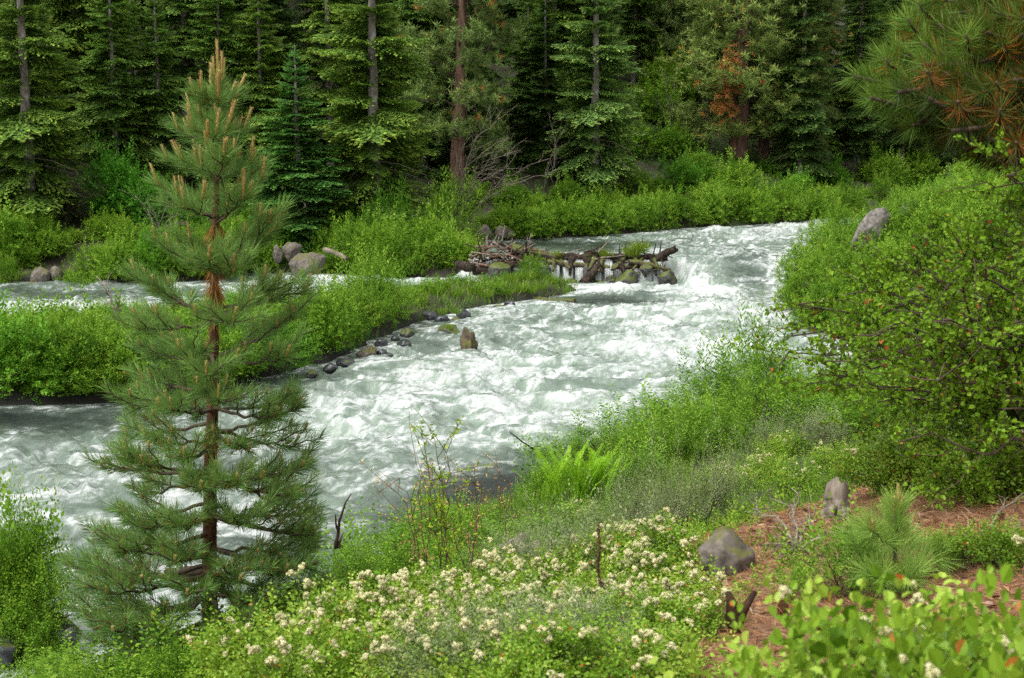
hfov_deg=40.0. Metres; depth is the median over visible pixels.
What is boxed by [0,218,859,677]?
water
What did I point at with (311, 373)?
shore rock
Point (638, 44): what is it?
fir tree
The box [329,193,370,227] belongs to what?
shrub
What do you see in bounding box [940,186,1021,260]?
shrub
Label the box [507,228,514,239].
boulder
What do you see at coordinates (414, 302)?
willow shrub
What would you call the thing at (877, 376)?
wand shrub
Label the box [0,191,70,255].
shrub
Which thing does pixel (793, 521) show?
dead branch
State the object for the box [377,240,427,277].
shrub
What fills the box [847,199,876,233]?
shrub
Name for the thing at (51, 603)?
shrub
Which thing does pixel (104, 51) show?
fir tree
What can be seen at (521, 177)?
undergrowth
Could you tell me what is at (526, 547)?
sagebrush
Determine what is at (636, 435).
wand shrub
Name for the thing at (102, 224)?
shrub
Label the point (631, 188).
shrub
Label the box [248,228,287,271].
shrub
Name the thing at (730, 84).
pine tree
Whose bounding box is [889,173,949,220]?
shrub
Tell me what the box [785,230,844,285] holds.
shrub
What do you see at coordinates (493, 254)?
driftwood stick
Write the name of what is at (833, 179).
shrub
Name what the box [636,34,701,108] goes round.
shrub
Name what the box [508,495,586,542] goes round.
shrub
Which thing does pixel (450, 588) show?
flowering shrub
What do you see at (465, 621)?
flowering shrub
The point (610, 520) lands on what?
sagebrush
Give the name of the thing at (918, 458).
flowering shrub
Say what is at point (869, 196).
shrub
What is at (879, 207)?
shrub
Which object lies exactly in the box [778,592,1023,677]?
glossy shrub
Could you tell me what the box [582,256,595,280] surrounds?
snag
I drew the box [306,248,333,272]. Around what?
shrub
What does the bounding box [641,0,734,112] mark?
pine tree
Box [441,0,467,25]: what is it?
fir tree
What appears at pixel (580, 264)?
log
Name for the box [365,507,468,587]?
shrub
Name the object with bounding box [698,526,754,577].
boulder
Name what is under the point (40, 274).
boulder
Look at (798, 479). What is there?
flowering shrub
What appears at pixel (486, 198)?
dead branch
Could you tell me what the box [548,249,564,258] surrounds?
grass tuft
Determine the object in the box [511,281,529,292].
grass tuft
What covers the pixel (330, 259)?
willow shrub
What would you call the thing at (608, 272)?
waterfall
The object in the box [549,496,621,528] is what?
flowering shrub
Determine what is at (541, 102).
fir tree
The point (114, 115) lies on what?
fir tree
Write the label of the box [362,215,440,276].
willow shrub
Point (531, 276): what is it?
grass tuft
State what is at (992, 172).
shrub
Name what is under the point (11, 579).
shrub
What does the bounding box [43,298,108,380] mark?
shrub
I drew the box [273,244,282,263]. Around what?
boulder
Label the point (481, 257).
driftwood stick
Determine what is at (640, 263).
log
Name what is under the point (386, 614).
flowering shrub
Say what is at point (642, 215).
shrub
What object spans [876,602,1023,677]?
glossy shrub
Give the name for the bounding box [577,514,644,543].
flowering shrub
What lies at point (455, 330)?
shore rock
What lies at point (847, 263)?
shrub
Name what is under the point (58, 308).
shrub
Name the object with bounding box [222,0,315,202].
fir tree
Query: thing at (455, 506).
shrub
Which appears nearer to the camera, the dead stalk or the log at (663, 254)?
the dead stalk
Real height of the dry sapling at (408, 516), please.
2.365 m
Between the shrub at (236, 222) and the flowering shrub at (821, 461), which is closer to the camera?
the flowering shrub at (821, 461)
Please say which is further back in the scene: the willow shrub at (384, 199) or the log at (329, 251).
the willow shrub at (384, 199)
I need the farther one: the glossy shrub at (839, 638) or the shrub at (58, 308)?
the shrub at (58, 308)
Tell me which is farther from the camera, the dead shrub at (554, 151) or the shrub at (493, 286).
the dead shrub at (554, 151)
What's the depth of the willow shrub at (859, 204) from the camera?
79.73 m
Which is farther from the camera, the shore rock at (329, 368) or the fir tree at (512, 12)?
the fir tree at (512, 12)
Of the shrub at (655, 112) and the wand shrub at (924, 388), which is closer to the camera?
the wand shrub at (924, 388)
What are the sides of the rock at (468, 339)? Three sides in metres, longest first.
1.240 x 0.547 x 0.543 m
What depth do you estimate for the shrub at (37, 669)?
12.13 m
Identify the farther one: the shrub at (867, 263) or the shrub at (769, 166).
the shrub at (769, 166)
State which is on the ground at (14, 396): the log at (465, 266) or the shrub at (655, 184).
the shrub at (655, 184)
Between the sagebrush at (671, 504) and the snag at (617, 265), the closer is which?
the sagebrush at (671, 504)
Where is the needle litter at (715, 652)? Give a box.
[627,444,1023,677]
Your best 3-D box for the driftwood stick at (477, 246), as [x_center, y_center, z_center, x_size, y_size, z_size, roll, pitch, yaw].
[-0.865,-3.817,58.362,1.395,0.117,0.196,2,9,15]
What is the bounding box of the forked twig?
[334,494,350,548]
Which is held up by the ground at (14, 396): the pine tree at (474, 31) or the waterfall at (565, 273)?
the pine tree at (474, 31)
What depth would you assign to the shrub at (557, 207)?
68.25 m
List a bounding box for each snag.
[551,258,556,271]
[558,257,570,269]
[568,256,575,276]
[568,257,574,273]
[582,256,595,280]
[583,256,596,270]
[597,256,605,272]
[610,257,625,271]
[617,256,624,272]
[649,257,657,275]
[653,257,660,270]
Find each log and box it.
[164,566,200,580]
[322,246,347,260]
[453,260,476,271]
[472,258,534,275]
[508,243,562,260]
[533,292,576,302]
[539,249,667,260]
[545,259,638,269]
[578,263,601,282]
[628,259,669,270]
[654,245,677,261]
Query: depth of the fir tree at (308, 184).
62.34 m
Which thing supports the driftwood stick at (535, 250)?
on the log at (550, 255)
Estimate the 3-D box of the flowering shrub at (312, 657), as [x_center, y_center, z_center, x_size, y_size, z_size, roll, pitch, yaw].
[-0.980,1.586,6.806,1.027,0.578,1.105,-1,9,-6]
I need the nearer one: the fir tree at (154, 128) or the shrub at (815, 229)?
the shrub at (815, 229)
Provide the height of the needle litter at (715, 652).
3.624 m
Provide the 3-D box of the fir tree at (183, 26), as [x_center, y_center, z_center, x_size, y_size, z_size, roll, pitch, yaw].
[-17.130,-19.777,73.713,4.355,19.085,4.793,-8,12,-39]
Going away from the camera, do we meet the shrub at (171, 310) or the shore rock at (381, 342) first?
the shrub at (171, 310)
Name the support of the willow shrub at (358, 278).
on the ground at (14, 396)
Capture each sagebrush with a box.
[354,547,574,677]
[439,560,642,675]
[452,465,643,595]
[476,557,676,676]
[502,463,692,572]
[577,428,691,526]
[605,411,743,535]
[666,396,779,529]
[733,392,818,454]
[789,381,856,452]
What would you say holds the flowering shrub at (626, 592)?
on the ground at (14, 396)
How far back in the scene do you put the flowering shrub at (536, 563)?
8.53 m
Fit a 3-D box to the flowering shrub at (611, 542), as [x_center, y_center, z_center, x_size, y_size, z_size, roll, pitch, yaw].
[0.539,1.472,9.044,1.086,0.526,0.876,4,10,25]
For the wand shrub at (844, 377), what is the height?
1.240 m
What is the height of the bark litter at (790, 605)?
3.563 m
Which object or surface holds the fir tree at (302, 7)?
on the ground at (14, 396)
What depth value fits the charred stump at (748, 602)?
6.98 m
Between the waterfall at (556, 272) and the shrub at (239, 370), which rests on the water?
the waterfall at (556, 272)
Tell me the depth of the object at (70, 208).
62.57 m
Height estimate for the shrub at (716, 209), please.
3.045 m
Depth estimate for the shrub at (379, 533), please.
20.43 m
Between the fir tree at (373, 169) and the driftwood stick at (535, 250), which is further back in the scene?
the fir tree at (373, 169)
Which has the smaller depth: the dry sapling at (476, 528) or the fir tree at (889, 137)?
the dry sapling at (476, 528)
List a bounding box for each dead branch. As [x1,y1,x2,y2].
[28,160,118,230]
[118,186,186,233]
[462,158,558,234]
[745,485,848,561]
[775,531,834,573]
[945,492,1023,549]
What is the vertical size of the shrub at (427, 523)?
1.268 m
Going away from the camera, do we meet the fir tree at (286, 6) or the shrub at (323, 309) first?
the shrub at (323, 309)
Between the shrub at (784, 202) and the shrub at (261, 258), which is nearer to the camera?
the shrub at (261, 258)
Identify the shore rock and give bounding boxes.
[306,369,316,377]
[323,363,337,373]
[336,358,354,367]
[355,345,376,356]
[374,338,387,346]
[376,349,387,354]
[391,334,399,340]
[396,338,410,345]
[399,328,413,337]
[421,310,438,319]
[434,315,449,321]
[437,324,459,333]
[456,308,470,318]
[504,300,514,304]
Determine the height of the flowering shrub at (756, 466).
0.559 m
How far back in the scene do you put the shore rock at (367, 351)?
40.37 m
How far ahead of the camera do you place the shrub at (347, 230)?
60.29 m
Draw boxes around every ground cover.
[1,353,1021,677]
[52,474,1023,677]
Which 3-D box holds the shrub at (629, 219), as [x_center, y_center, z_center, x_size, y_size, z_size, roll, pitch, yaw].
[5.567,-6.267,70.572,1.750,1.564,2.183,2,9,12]
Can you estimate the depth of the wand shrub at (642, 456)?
23.76 m
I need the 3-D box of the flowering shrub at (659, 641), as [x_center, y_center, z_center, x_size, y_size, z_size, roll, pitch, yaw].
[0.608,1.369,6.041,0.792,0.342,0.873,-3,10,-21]
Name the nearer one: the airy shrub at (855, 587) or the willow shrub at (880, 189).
the airy shrub at (855, 587)
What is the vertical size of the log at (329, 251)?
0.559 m
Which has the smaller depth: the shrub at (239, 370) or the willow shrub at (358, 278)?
the shrub at (239, 370)
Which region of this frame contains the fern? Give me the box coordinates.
[530,439,640,509]
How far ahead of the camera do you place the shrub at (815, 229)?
55.34 m
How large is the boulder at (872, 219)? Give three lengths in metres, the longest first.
1.760 x 0.935 x 0.371 m
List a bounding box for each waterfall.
[549,265,558,278]
[563,260,572,280]
[575,259,589,282]
[592,261,600,280]
[604,259,612,278]
[640,259,651,280]
[653,261,661,282]
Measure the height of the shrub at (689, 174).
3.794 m
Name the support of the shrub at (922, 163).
on the ground at (14, 396)
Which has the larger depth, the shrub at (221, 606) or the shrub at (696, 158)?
the shrub at (696, 158)
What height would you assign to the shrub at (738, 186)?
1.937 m
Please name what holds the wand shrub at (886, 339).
on the ground at (14, 396)
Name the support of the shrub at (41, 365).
on the ground at (14, 396)
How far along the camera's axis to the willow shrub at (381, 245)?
59.36 m
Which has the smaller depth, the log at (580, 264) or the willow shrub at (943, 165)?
the log at (580, 264)
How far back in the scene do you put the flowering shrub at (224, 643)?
7.50 m
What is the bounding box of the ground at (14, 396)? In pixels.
[0,0,1023,677]
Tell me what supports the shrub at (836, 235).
on the ground at (14, 396)
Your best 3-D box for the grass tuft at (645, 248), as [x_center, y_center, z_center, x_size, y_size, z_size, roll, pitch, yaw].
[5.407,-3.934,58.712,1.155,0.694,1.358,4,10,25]
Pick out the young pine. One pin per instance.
(213, 158)
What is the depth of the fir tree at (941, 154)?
94.50 m
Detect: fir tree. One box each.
[0,0,21,183]
[0,0,42,117]
[0,0,98,232]
[1,0,123,146]
[40,0,132,21]
[66,0,163,191]
[80,0,119,99]
[100,0,166,176]
[104,0,176,48]
[117,0,199,198]
[144,0,227,117]
[149,0,203,98]
[170,0,269,188]
[192,0,294,98]
[197,2,312,73]
[210,0,314,161]
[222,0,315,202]
[231,45,355,252]
[285,0,367,170]
[290,0,343,52]
[302,0,384,163]
[306,0,440,235]
[315,0,407,88]
[377,0,471,169]
[417,0,508,192]
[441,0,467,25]
[451,0,516,105]
[480,0,522,32]
[490,0,564,167]
[503,0,613,144]
[505,0,575,88]
[506,0,577,174]
[543,0,647,197]
[558,0,652,130]
[611,0,658,50]
[614,0,664,87]
[636,0,685,76]
[671,1,731,119]
[760,0,841,176]
[782,0,857,165]
[792,17,841,89]
[822,0,889,178]
[832,0,884,144]
[836,1,885,158]
[839,0,902,147]
[869,0,932,182]
[872,0,942,167]
[876,0,926,149]
[926,7,961,176]
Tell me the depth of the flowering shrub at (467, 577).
8.13 m
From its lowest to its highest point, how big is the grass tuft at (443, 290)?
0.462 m
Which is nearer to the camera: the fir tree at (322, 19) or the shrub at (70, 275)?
the shrub at (70, 275)
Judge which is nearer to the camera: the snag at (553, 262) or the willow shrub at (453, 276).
the willow shrub at (453, 276)
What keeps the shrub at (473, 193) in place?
on the ground at (14, 396)
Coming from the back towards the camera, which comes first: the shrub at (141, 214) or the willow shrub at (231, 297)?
the shrub at (141, 214)
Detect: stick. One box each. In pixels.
[475,245,506,248]
[477,237,483,260]
[482,253,509,256]
[493,241,508,252]
[500,242,526,261]
[509,431,536,449]
[521,248,547,252]
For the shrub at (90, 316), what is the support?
on the ground at (14, 396)
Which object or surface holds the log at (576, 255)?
on the water
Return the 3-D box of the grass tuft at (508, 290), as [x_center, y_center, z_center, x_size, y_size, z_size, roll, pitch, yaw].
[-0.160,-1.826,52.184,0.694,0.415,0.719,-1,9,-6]
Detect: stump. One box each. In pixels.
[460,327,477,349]
[725,591,756,633]
[819,476,849,519]
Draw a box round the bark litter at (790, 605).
[674,487,1023,677]
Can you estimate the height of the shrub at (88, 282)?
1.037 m
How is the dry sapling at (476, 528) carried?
on the ground at (14, 396)
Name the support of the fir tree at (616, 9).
on the ground at (14, 396)
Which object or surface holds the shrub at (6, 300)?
on the ground at (14, 396)
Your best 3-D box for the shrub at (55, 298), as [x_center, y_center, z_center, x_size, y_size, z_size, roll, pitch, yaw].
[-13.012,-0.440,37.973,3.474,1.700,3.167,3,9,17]
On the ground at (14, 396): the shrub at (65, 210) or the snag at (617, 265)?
the shrub at (65, 210)
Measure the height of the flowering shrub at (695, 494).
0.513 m
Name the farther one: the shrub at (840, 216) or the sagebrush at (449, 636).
the shrub at (840, 216)
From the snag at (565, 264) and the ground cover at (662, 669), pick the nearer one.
the ground cover at (662, 669)
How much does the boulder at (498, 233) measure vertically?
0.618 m
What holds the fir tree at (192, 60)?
on the ground at (14, 396)
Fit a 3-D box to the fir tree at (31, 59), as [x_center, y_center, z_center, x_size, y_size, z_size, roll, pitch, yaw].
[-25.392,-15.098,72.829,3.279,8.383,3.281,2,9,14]
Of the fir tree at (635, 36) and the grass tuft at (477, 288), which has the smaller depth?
the grass tuft at (477, 288)
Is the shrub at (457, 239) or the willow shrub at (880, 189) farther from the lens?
the willow shrub at (880, 189)
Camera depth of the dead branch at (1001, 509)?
8.76 m
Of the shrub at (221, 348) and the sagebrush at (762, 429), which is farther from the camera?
the shrub at (221, 348)
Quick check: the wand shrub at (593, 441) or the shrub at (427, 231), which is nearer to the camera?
the wand shrub at (593, 441)
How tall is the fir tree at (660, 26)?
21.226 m
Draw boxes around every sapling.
[96,272,132,326]
[359,416,457,587]
[405,405,490,581]
[430,450,512,580]
[482,448,525,557]
[653,75,682,131]
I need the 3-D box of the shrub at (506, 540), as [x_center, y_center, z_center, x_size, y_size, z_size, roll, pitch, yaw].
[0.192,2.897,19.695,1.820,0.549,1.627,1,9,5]
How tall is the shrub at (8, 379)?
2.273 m
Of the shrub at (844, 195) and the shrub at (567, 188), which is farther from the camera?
the shrub at (844, 195)
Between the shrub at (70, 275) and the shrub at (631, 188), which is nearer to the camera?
the shrub at (70, 275)
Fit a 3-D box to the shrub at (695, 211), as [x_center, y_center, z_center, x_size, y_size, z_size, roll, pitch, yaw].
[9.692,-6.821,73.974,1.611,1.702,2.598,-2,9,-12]
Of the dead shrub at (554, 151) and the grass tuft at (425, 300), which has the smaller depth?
the grass tuft at (425, 300)
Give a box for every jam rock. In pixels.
[488,261,510,276]
[511,266,524,279]
[540,266,551,278]
[582,265,588,275]
[591,280,604,282]
[605,275,615,282]
[615,269,638,283]
[640,264,652,274]
[658,267,677,284]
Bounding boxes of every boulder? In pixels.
[0,636,24,664]
[30,266,50,281]
[50,266,63,280]
[55,627,76,649]
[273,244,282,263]
[282,242,301,261]
[288,252,325,276]
[477,224,491,238]
[494,225,507,237]
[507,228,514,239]
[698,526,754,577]
[851,207,890,251]
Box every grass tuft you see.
[412,294,429,303]
[427,284,446,294]
[432,279,451,288]
[433,305,448,314]
[442,322,453,329]
[445,286,466,296]
[449,306,462,314]
[465,284,486,293]
[478,286,494,297]
[500,272,522,282]
[502,284,514,294]
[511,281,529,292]
[520,268,539,279]
[526,285,538,293]
[529,277,550,289]
[544,273,561,283]
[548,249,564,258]
[558,277,571,283]
[595,247,616,257]
[620,241,645,256]
[623,238,653,252]
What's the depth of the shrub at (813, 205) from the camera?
77.49 m
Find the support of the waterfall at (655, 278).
on the water
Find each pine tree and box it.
[393,0,529,198]
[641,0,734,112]
[654,0,825,163]
[729,0,812,160]
[759,0,853,169]
[830,0,1023,178]
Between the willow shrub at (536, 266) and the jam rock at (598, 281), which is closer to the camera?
the willow shrub at (536, 266)
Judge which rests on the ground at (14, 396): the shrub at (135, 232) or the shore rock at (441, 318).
the shrub at (135, 232)
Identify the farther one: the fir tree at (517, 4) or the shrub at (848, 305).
the fir tree at (517, 4)
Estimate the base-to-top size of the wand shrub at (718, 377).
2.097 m
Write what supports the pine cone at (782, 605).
on the ground at (14, 396)
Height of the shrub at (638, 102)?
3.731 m
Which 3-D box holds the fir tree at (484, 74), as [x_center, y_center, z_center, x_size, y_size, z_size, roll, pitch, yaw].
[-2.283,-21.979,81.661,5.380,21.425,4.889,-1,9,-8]
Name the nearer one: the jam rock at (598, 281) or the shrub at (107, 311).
the shrub at (107, 311)
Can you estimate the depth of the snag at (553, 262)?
58.40 m
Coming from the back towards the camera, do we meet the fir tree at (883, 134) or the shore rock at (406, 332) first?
the fir tree at (883, 134)
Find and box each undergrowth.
[0,0,889,203]
[0,270,578,405]
[10,156,913,281]
[773,170,1023,366]
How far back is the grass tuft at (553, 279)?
54.61 m
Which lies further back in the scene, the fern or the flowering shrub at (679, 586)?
the fern
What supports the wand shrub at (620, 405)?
on the ground at (14, 396)
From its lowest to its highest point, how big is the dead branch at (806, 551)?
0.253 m
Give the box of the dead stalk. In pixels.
[595,522,603,587]
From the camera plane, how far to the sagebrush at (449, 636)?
6.44 m
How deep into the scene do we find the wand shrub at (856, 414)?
24.62 m
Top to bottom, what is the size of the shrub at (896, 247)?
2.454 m
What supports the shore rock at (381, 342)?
on the water
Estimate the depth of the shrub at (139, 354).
34.80 m
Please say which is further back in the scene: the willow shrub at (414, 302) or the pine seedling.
the willow shrub at (414, 302)
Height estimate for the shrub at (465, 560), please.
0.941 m
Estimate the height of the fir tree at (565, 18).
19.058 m
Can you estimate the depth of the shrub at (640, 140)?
82.99 m
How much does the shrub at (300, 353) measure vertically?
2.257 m
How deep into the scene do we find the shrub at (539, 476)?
24.67 m
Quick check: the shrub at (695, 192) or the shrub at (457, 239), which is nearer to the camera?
the shrub at (457, 239)
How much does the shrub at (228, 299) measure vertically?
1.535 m
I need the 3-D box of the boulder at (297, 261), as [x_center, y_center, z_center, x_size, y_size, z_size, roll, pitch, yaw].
[-8.547,-3.105,58.895,1.396,1.117,1.102,5,11,31]
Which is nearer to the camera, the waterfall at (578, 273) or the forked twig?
the forked twig
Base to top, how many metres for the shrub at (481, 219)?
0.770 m
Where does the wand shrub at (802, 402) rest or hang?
on the ground at (14, 396)
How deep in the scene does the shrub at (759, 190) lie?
77.51 m
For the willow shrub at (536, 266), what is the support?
on the ground at (14, 396)
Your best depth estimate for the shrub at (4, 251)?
58.38 m
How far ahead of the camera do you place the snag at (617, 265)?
58.35 m
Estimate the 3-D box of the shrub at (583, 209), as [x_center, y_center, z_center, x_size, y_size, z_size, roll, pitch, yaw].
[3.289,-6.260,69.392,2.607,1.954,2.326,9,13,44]
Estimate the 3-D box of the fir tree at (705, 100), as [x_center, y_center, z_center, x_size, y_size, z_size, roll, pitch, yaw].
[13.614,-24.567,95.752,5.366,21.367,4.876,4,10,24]
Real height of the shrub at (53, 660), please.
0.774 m
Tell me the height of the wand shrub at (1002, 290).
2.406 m
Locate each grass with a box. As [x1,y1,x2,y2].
[126,423,849,654]
[412,270,577,318]
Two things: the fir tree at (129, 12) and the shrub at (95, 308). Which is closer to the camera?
the shrub at (95, 308)
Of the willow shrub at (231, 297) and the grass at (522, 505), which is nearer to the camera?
the grass at (522, 505)
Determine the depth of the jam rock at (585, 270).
58.13 m
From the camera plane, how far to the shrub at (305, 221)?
63.41 m
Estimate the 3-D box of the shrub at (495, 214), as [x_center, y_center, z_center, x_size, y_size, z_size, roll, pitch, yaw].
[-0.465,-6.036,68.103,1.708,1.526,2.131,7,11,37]
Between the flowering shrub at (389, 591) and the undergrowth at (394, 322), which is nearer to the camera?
the flowering shrub at (389, 591)
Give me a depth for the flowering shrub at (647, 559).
8.55 m
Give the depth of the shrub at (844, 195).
79.74 m
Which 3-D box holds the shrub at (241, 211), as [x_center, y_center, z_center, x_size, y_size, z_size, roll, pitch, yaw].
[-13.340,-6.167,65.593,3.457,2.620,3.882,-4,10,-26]
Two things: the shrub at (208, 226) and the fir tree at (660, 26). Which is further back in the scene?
the fir tree at (660, 26)
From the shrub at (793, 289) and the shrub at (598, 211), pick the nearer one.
the shrub at (793, 289)
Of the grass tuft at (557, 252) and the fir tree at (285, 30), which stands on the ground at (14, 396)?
the fir tree at (285, 30)
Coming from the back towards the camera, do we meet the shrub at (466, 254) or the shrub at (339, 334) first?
the shrub at (466, 254)
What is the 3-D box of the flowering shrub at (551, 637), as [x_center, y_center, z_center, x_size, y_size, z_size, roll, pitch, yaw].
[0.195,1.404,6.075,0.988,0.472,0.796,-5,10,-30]
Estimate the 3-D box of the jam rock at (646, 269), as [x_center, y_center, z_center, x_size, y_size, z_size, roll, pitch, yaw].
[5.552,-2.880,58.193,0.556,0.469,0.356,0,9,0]
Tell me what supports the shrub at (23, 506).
on the ground at (14, 396)
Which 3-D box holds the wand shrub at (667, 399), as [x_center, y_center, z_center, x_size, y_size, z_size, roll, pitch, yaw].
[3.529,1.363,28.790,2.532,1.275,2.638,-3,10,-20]
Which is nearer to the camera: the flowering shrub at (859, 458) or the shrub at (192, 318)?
the flowering shrub at (859, 458)
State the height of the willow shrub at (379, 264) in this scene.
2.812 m
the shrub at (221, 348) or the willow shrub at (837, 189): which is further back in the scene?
the willow shrub at (837, 189)
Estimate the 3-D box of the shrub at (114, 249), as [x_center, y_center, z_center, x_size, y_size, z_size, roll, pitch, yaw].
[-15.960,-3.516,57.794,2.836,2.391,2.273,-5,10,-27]
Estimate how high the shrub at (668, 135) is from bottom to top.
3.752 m
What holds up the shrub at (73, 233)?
on the ground at (14, 396)
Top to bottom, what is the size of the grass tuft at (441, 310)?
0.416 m
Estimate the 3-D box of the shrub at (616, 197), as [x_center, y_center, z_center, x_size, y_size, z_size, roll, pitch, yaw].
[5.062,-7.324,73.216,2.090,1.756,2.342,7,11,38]
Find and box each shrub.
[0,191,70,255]
[0,221,20,271]
[0,232,44,270]
[0,250,28,283]
[0,284,114,395]
[0,288,21,327]
[0,289,84,399]
[0,309,41,397]
[0,461,76,626]
[0,472,63,602]
[0,492,44,616]
[0,528,83,643]
[0,574,74,669]
[0,646,85,677]
[2,292,71,321]
[3,604,84,673]
[4,303,62,331]
[8,630,99,677]
[10,286,97,342]
[19,303,84,394]
[25,218,79,257]
[25,322,167,393]
[32,204,62,231]
[36,294,91,318]
[39,258,92,284]
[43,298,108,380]
[46,297,101,314]
[46,631,178,677]
[48,199,78,217]
[52,305,103,333]
[58,315,169,395]
[62,223,84,241]
[65,285,138,335]
[67,270,99,284]
[72,226,136,280]
[74,132,155,214]
[76,295,116,325]
[80,202,133,242]
[81,293,117,318]
[81,301,175,391]
[88,224,150,281]
[91,302,224,392]
[92,289,156,323]
[92,317,160,383]
[93,603,212,677]
[101,157,176,226]
[113,216,151,246]
[113,592,263,677]
[120,295,227,334]
[121,220,173,277]
[146,216,202,280]
[154,294,179,315]
[156,303,192,335]
[160,291,227,328]
[166,194,208,228]
[168,297,227,332]
[174,218,238,279]
[178,607,332,677]
[180,324,249,373]
[187,323,268,385]
[189,304,247,337]
[194,578,293,652]
[195,215,234,234]
[196,179,257,224]
[198,284,245,307]
[200,601,401,677]
[201,286,238,331]
[205,305,333,377]
[209,209,258,273]
[210,562,422,677]
[229,277,281,312]
[232,204,291,239]
[239,295,309,354]
[241,304,290,360]
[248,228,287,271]
[258,224,299,250]
[262,560,382,618]
[274,569,471,665]
[275,265,369,353]
[290,213,328,237]
[292,496,399,595]
[294,596,515,677]
[298,267,390,329]
[300,210,360,263]
[304,316,348,344]
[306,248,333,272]
[316,234,364,270]
[322,199,397,269]
[323,251,401,328]
[326,228,356,268]
[326,489,434,572]
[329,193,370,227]
[341,301,375,344]
[342,239,423,318]
[347,214,398,272]
[349,567,545,677]
[352,218,418,270]
[357,171,424,227]
[357,267,426,315]
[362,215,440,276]
[362,479,469,556]
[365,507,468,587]
[370,195,445,259]
[375,555,504,610]
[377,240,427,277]
[392,549,571,619]
[394,479,508,534]
[400,281,428,300]
[404,165,493,244]
[405,606,581,677]
[407,197,464,245]
[407,225,467,269]
[407,279,449,294]
[410,532,492,582]
[421,494,515,562]
[430,165,495,212]
[432,104,531,226]
[432,215,484,269]
[444,271,468,283]
[450,234,482,263]
[454,603,653,677]
[463,523,556,559]
[466,509,529,548]
[468,576,615,639]
[472,276,507,294]
[473,537,611,609]
[475,215,490,224]
[486,199,517,228]
[492,167,533,208]
[493,190,559,238]
[497,426,597,465]
[497,532,553,573]
[505,442,572,500]
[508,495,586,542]
[513,248,551,279]
[518,523,661,583]
[522,186,550,207]
[523,194,556,236]
[536,560,653,627]
[540,404,674,466]
[542,185,592,235]
[543,111,571,195]
[546,169,587,203]
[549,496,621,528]
[555,607,737,677]
[559,572,728,651]
[563,194,598,230]
[565,182,623,236]
[569,507,708,575]
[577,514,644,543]
[578,532,724,602]
[582,427,686,492]
[585,401,698,468]
[586,381,709,433]
[591,181,627,211]
[600,153,659,199]
[604,566,760,638]
[606,104,659,159]
[606,392,756,471]
[609,182,663,231]
[609,199,638,228]
[614,371,749,433]
[620,67,686,122]
[631,91,652,117]
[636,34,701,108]
[641,182,681,229]
[647,171,672,194]
[649,563,991,677]
[651,106,696,159]
[653,373,787,450]
[654,139,718,195]
[660,328,758,410]
[661,181,695,219]
[663,478,730,511]
[680,143,720,171]
[683,193,713,224]
[686,169,732,211]
[686,460,767,492]
[695,170,737,225]
[703,338,861,434]
[704,146,769,190]
[706,290,819,404]
[723,565,1014,677]
[727,177,746,208]
[728,172,783,223]
[729,117,1023,511]
[733,448,800,483]
[750,176,801,207]
[752,428,814,458]
[754,155,786,177]
[755,367,876,442]
[757,169,808,221]
[761,460,834,497]
[770,488,903,600]
[772,240,815,284]
[772,272,812,308]
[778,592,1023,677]
[779,354,847,398]
[781,163,818,197]
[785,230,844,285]
[786,288,829,329]
[788,186,833,220]
[792,209,841,256]
[796,178,839,218]
[796,360,941,438]
[797,258,871,323]
[798,439,864,474]
[800,230,879,294]
[804,193,857,239]
[806,152,855,189]
[808,348,891,400]
[811,212,859,258]
[821,183,853,196]
[824,423,962,496]
[825,279,883,336]
[825,311,959,407]
[825,564,1023,677]
[826,209,906,269]
[827,176,872,215]
[827,440,890,481]
[831,572,1021,673]
[838,236,909,301]
[843,185,874,216]
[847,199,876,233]
[848,141,913,186]
[850,296,920,365]
[859,188,870,197]
[862,196,898,236]
[863,270,924,330]
[864,169,902,201]
[865,212,934,285]
[870,137,946,185]
[871,415,1023,496]
[872,181,915,215]
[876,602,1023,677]
[878,187,932,245]
[881,295,1002,400]
[886,175,917,191]
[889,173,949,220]
[897,184,984,253]
[909,419,1023,510]
[916,161,973,211]
[918,241,987,303]
[918,282,999,342]
[918,512,1023,581]
[922,148,955,178]
[932,151,952,178]
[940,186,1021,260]
[945,162,1007,215]
[949,155,990,180]
[955,295,1020,381]
[968,269,1021,344]
[970,158,1023,187]
[970,162,1023,224]
[971,240,1022,302]
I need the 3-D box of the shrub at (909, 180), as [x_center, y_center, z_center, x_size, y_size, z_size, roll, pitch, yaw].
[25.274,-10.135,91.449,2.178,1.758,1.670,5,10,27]
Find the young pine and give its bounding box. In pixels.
[50,38,337,664]
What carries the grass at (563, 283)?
on the ground at (14, 396)
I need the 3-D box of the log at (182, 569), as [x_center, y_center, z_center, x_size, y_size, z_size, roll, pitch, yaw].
[-4.855,3.516,21.111,0.796,0.329,0.210,3,10,20]
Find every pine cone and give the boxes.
[777,599,788,614]
[993,512,1004,521]
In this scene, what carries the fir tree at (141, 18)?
on the ground at (14, 396)
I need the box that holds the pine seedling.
[819,483,964,597]
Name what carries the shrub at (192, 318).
on the ground at (14, 396)
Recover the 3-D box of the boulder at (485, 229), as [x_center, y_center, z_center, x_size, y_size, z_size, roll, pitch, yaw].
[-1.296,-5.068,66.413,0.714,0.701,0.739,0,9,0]
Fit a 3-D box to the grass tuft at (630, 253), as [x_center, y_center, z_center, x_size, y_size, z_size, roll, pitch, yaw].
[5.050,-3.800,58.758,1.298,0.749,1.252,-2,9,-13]
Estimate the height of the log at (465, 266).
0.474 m
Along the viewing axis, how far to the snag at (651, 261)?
58.34 m
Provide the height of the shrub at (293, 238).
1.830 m
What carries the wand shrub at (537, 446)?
on the ground at (14, 396)
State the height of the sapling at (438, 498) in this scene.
2.217 m
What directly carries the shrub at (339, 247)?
on the ground at (14, 396)
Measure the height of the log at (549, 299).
0.634 m

